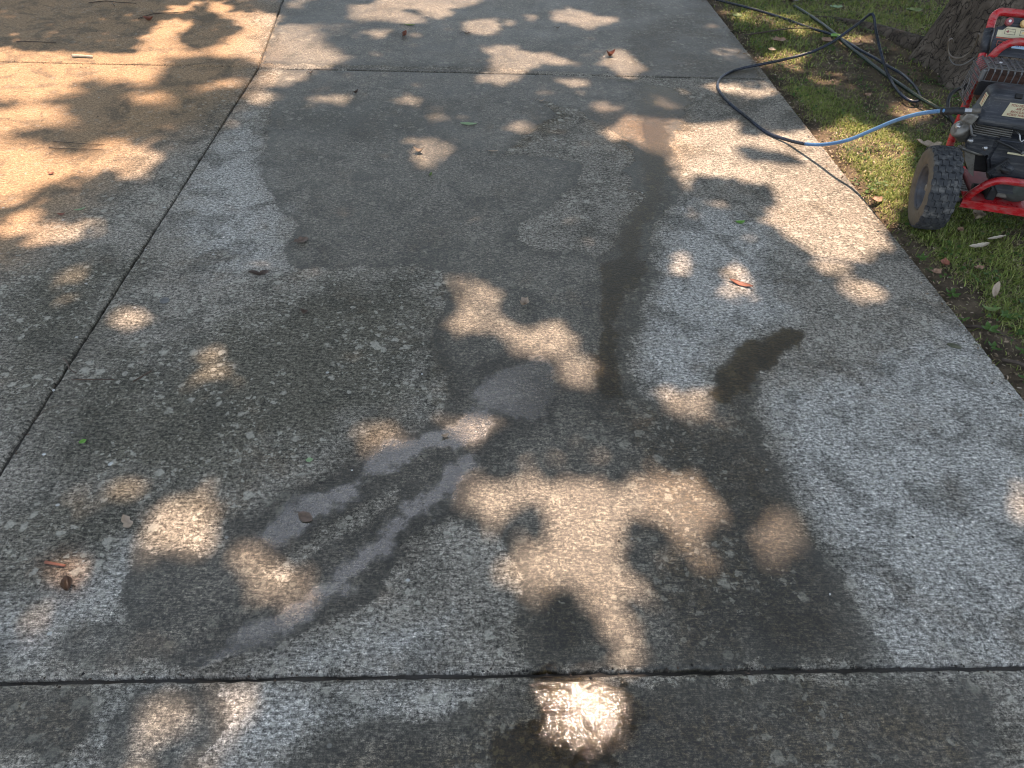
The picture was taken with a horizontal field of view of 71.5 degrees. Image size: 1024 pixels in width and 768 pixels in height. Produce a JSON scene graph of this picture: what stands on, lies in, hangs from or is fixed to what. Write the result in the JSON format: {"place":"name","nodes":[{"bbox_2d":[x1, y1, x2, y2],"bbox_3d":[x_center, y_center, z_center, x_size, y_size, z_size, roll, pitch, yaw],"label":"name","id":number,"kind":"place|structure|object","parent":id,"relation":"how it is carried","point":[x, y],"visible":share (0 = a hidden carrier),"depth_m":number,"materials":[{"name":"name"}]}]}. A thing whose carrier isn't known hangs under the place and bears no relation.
{"place":"outdoors","nodes":[
{"label":"outdoors","id":0,"kind":"place"},
{"bbox_2d":[71,379,114,379],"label":"straight twig","id":1,"kind":"object","parent":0,"point":[92,379],"visible":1,"depth_m":2.22,"materials":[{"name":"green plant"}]},
{"bbox_2d":[0,0,1023,767],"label":"driveway","id":2,"kind":"structure","parent":0,"point":[746,502],"depth_m":2.17,"materials":[{"name":"concrete"}]},
{"bbox_2d":[16,41,55,42],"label":"long twig","id":3,"kind":"object","parent":2,"relation":"on","point":[35,41],"visible":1,"depth_m":4.37,"materials":[{"name":"brown wood"}]},
{"bbox_2d":[44,560,65,566],"bbox_3d":[-1.119,0.440,1.740,0.053,0.009,0.010,9,43,7],"label":"bark stick","id":4,"kind":"object","parent":2,"relation":"on","point":[53,563],"visible":1,"depth_m":1.74,"materials":[{"name":"plant"}]},
{"bbox_2d":[33,405,95,421],"bbox_3d":[-1.332,0.079,2.121,0.174,0.018,0.039,-9,44,-12],"label":"pine needle","id":5,"kind":"object","parent":2,"relation":"on","point":[58,405],"visible":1,"depth_m":2.12,"materials":[{"name":"brown plant"}]},
{"bbox_2d":[60,573,71,590],"bbox_3d":[-1.066,0.472,1.703,0.028,0.014,0.061,-19,47,-22],"label":"folded leaf","id":6,"kind":"object","parent":2,"relation":"on","point":[66,582],"visible":1,"depth_m":1.70,"materials":[{"name":"brown plant"}]},
{"bbox_2d":[53,141,104,144],"bbox_3d":[-2.072,-1.151,3.396,0.252,0.007,0.016,4,43,2],"label":"twig","id":7,"kind":"object","parent":2,"relation":"on","point":[78,143],"visible":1,"depth_m":3.39,"materials":[{"name":"brown wood"}]},
{"bbox_2d":[72,54,92,57],"bbox_3d":[-2.551,-1.946,4.223,0.121,0.016,0.017,3,43,0],"label":"pale stick","id":8,"kind":"object","parent":2,"relation":"on","point":[78,55],"visible":1,"depth_m":4.22,"materials":[{"name":"white wood"}]},
{"bbox_2d":[88,0,130,5],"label":"ragged twig","id":9,"kind":"object","parent":2,"relation":"on","point":[109,1],"visible":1,"depth_m":4.99,"materials":[{"name":"brown wood"}]},
{"bbox_2d":[120,512,132,527],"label":"skeleton leaf","id":10,"kind":"object","parent":2,"relation":"on","point":[126,521],"visible":1,"depth_m":1.84,"materials":[{"name":"beige plant"}]},
{"bbox_2d":[141,16,152,20],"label":"chunky leaf","id":11,"kind":"object","parent":2,"relation":"on","point":[148,18],"visible":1,"depth_m":4.74,"materials":[{"name":"brown plant"}]},
{"bbox_2d":[138,11,187,18],"bbox_3d":[-2.397,-2.539,4.855,0.325,0.019,0.098,-25,49,-26],"label":"bent twig","id":12,"kind":"object","parent":2,"relation":"on","point":[159,13],"visible":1,"depth_m":4.82,"materials":[{"name":"brown wood"}]},
{"bbox_2d":[160,297,169,303],"bbox_3d":[-1.234,-0.298,2.526,0.033,0.006,0.033,0,43,-2],"label":"round disc","id":13,"kind":"object","parent":2,"relation":"on","point":[163,300],"visible":1,"depth_m":2.52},
{"bbox_2d":[248,270,270,274],"bbox_3d":[-0.940,-0.415,2.652,0.084,0.022,0.029,-4,43,-7],"label":"bark flake","id":14,"kind":"object","parent":2,"relation":"on","point":[261,272],"visible":1,"depth_m":2.66,"materials":[{"name":"brown plant"}]},
{"bbox_2d":[291,236,307,242],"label":"maple leaf","id":15,"kind":"object","parent":2,"relation":"on","point":[301,239],"visible":1,"depth_m":2.84,"materials":[{"name":"brown plant"}]},
{"bbox_2d":[297,511,311,521],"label":"leaf","id":16,"kind":"object","parent":2,"relation":"on","point":[304,516],"visible":1,"depth_m":1.87,"materials":[{"name":"grey plant"}]},
{"bbox_2d":[410,146,423,151],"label":"curled leaf","id":17,"kind":"object","parent":2,"relation":"on","point":[418,149],"visible":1,"depth_m":3.44,"materials":[{"name":"brown plant"}]},
{"bbox_2d":[460,122,476,124],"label":"seed leaf","id":18,"kind":"object","parent":2,"relation":"on","point":[468,123],"visible":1,"depth_m":3.71,"materials":[{"name":"green plant"}]},
{"bbox_2d":[0,1,1020,687],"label":"crumbs","id":19,"kind":"object","parent":2,"relation":"on","point":[324,419],"visible":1,"depth_m":1.62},
{"bbox_2d":[519,296,528,304],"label":"dried petals","id":20,"kind":"object","parent":2,"relation":"on","point":[523,301],"visible":1,"depth_m":2.57,"materials":[{"name":"beige plant"}]},
{"bbox_2d":[603,49,614,55],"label":"curled leaf","id":21,"kind":"object","parent":2,"relation":"on","point":[610,53],"visible":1,"depth_m":4.51,"materials":[{"name":"brown plant"}]},
{"bbox_2d":[728,278,752,286],"bbox_3d":[0.860,-0.390,2.717,0.124,0.012,0.027,23,47,20],"label":"narrow leaf","id":22,"kind":"object","parent":2,"relation":"on","point":[740,283],"visible":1,"depth_m":2.71,"materials":[{"name":"brown plant"}]},
{"bbox_2d":[714,0,980,145],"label":"pressure hose","id":23,"kind":"object","parent":2,"relation":"on","point":[954,110],"visible":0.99,"depth_m":4.19,"materials":[{"name":"black rubber"}]},
{"bbox_2d":[947,343,961,348],"bbox_3d":[1.545,-0.134,2.482,0.050,0.006,0.028,18,45,16],"label":"mossy chip","id":24,"kind":"object","parent":2,"relation":"on","point":[954,345],"visible":1,"depth_m":2.48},
{"bbox_2d":[702,0,1023,416],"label":"lawn","id":25,"kind":"structure","parent":0,"point":[942,285],"depth_m":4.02,"materials":[{"name":"plant"}]},
{"bbox_2d":[733,13,742,17],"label":"maple leaf","id":26,"kind":"object","parent":25,"relation":"on","point":[737,15],"visible":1,"depth_m":5.23,"materials":[{"name":"green plant"}]},
{"bbox_2d":[744,27,809,35],"bbox_3d":[1.857,-2.458,4.948,0.555,0.028,0.040,-14,46,-17],"label":"thin branch","id":27,"kind":"object","parent":25,"relation":"on","point":[775,30],"visible":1,"depth_m":4.91,"materials":[{"name":"brown wood"}]},
{"bbox_2d":[768,36,785,41],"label":"leaf","id":28,"kind":"object","parent":25,"relation":"on","point":[776,38],"visible":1,"depth_m":4.84,"materials":[{"name":"plant"}]},
{"bbox_2d":[821,37,831,41],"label":"brown leaf","id":29,"kind":"object","parent":25,"relation":"on","point":[826,39],"visible":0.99,"depth_m":4.86,"materials":[{"name":"brown plant"}]},
{"bbox_2d":[828,5,842,7],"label":"maple leaf","id":30,"kind":"object","parent":25,"relation":"on","point":[835,6],"visible":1,"depth_m":5.44,"materials":[{"name":"green plant"}]},
{"bbox_2d":[793,4,954,121],"bbox_3d":[2.305,-1.994,4.483,0.153,0.049,2.732,-1,43,-3],"label":"garden hose","id":31,"kind":"object","parent":25,"relation":"on","point":[883,73],"visible":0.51,"depth_m":4.51,"materials":[{"name":"rubber"}]},
{"bbox_2d":[868,196,882,201],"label":"brown leaf","id":32,"kind":"object","parent":25,"relation":"on","point":[875,198],"visible":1,"depth_m":3.26,"materials":[{"name":"brown plant"}]},
{"bbox_2d":[905,7,921,10],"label":"maple leaf","id":33,"kind":"object","parent":25,"relation":"on","point":[914,9],"visible":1,"depth_m":5.43,"materials":[{"name":"green plant"}]},
{"bbox_2d":[814,0,1023,94],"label":"shade tree","id":34,"kind":"object","parent":25,"relation":"on","point":[962,23],"visible":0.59,"depth_m":4.43,"materials":[{"name":"brown plant"}]},
{"bbox_2d":[916,253,927,261],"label":"weed","id":35,"kind":"object","parent":25,"relation":"on","point":[922,257],"visible":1,"depth_m":2.90,"materials":[{"name":"green plant"}]},
{"bbox_2d":[906,139,941,146],"bbox_3d":[2.126,-1.239,3.662,0.157,0.029,0.081,-4,44,-7],"label":"leaf","id":36,"kind":"object","parent":25,"relation":"on","point":[927,142],"visible":0.9,"depth_m":3.68,"materials":[{"name":"plant"}]},
{"bbox_2d":[928,268,941,274],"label":"dead leaf","id":37,"kind":"object","parent":25,"relation":"on","point":[936,270],"visible":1,"depth_m":2.82,"materials":[{"name":"brown plant"}]},
{"bbox_2d":[940,258,949,269],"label":"dead leaf","id":38,"kind":"object","parent":25,"relation":"on","point":[945,261],"visible":1,"depth_m":2.86,"materials":[{"name":"brown plant"}]},
{"bbox_2d":[946,288,960,298],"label":"weed","id":39,"kind":"object","parent":25,"relation":"on","point":[953,290],"visible":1,"depth_m":2.72,"materials":[{"name":"green plant"}]},
{"bbox_2d":[908,8,1023,229],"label":"pressure washer","id":40,"kind":"object","parent":25,"relation":"on","point":[989,153],"visible":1,"depth_m":2.90,"materials":[{"name":"metal"}]},
{"bbox_2d":[946,85,964,123],"bbox_3d":[2.397,-1.475,3.753,0.097,0.236,0.286,0,43,-2],"label":"inlet hose","id":41,"kind":"object","parent":40,"relation":"attached to","point":[951,118],"visible":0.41,"depth_m":3.83,"materials":[{"name":"black rubber"}]},
{"bbox_2d":[948,53,977,65],"bbox_3d":[2.298,-1.669,3.622,0.139,0.108,0.043,33,51,29],"label":"bent wire","id":42,"kind":"object","parent":40,"relation":"attached to","point":[961,64],"visible":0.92,"depth_m":3.65,"materials":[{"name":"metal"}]},
{"bbox_2d":[947,33,979,58],"bbox_3d":[2.246,-1.669,3.508,0.112,0.177,0.211,0,43,-2],"label":"bent wire","id":43,"kind":"object","parent":40,"relation":"attached to","point":[951,56],"visible":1,"depth_m":3.58,"materials":[{"name":"grey metal"}]},
{"bbox_2d":[970,265,983,269],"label":"dead leaf","id":44,"kind":"object","parent":25,"relation":"on","point":[979,266],"visible":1,"depth_m":2.84,"materials":[{"name":"brown plant"}]},
{"bbox_2d":[969,242,988,246],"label":"leaf","id":45,"kind":"object","parent":25,"relation":"on","point":[982,244],"visible":1,"depth_m":2.94,"materials":[{"name":"grey plant"}]},
{"bbox_2d":[973,210,986,222],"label":"crumpled leaf","id":46,"kind":"object","parent":25,"relation":"on","point":[978,214],"visible":0.94,"depth_m":3.10,"materials":[{"name":"brown plant"}]},
{"bbox_2d":[972,303,1001,310],"bbox_3d":[1.751,-0.283,2.622,0.095,0.024,0.023,12,44,10],"label":"wilted leaf","id":47,"kind":"object","parent":25,"relation":"on","point":[991,308],"visible":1,"depth_m":2.62,"materials":[{"name":"green plant"}]},
{"bbox_2d":[964,325,1016,341],"bbox_3d":[1.749,-0.174,2.575,0.237,0.041,0.016,27,48,24],"label":"surface root","id":48,"kind":"object","parent":25,"relation":"on","point":[974,326],"visible":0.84,"depth_m":2.58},
{"bbox_2d":[981,321,999,332],"bbox_3d":[1.730,-0.196,2.568,0.057,0.031,0.061,-21,48,-23],"label":"weed","id":49,"kind":"object","parent":25,"relation":"on","point":[987,326],"visible":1,"depth_m":2.57,"materials":[{"name":"green plant"}]},
{"bbox_2d":[988,341,1002,350],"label":"weed","id":50,"kind":"object","parent":25,"relation":"on","point":[993,344],"visible":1,"depth_m":2.50,"materials":[{"name":"green plant"}]},
{"bbox_2d":[991,281,999,302],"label":"upright leaf","id":51,"kind":"object","parent":25,"relation":"on","point":[995,289],"visible":1,"depth_m":2.71,"materials":[{"name":"white plant"}]},
{"bbox_2d":[988,235,1005,238],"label":"leaf","id":52,"kind":"object","parent":25,"relation":"on","point":[996,237],"visible":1,"depth_m":2.98,"materials":[{"name":"grey plant"}]},
{"bbox_2d":[1001,309,1015,319],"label":"weed","id":53,"kind":"object","parent":25,"relation":"on","point":[1005,314],"visible":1,"depth_m":2.61,"materials":[{"name":"green plant"}]},
{"bbox_2d":[1002,358,1023,366],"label":"fallen twig","id":54,"kind":"object","parent":25,"relation":"on","point":[1012,361],"visible":1,"depth_m":2.44,"materials":[{"name":"brown wood"}]},
{"bbox_2d":[1015,346,1023,354],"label":"weed","id":55,"kind":"object","parent":25,"relation":"on","point":[1021,349],"visible":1,"depth_m":2.48,"materials":[{"name":"green plant"}]}
]}

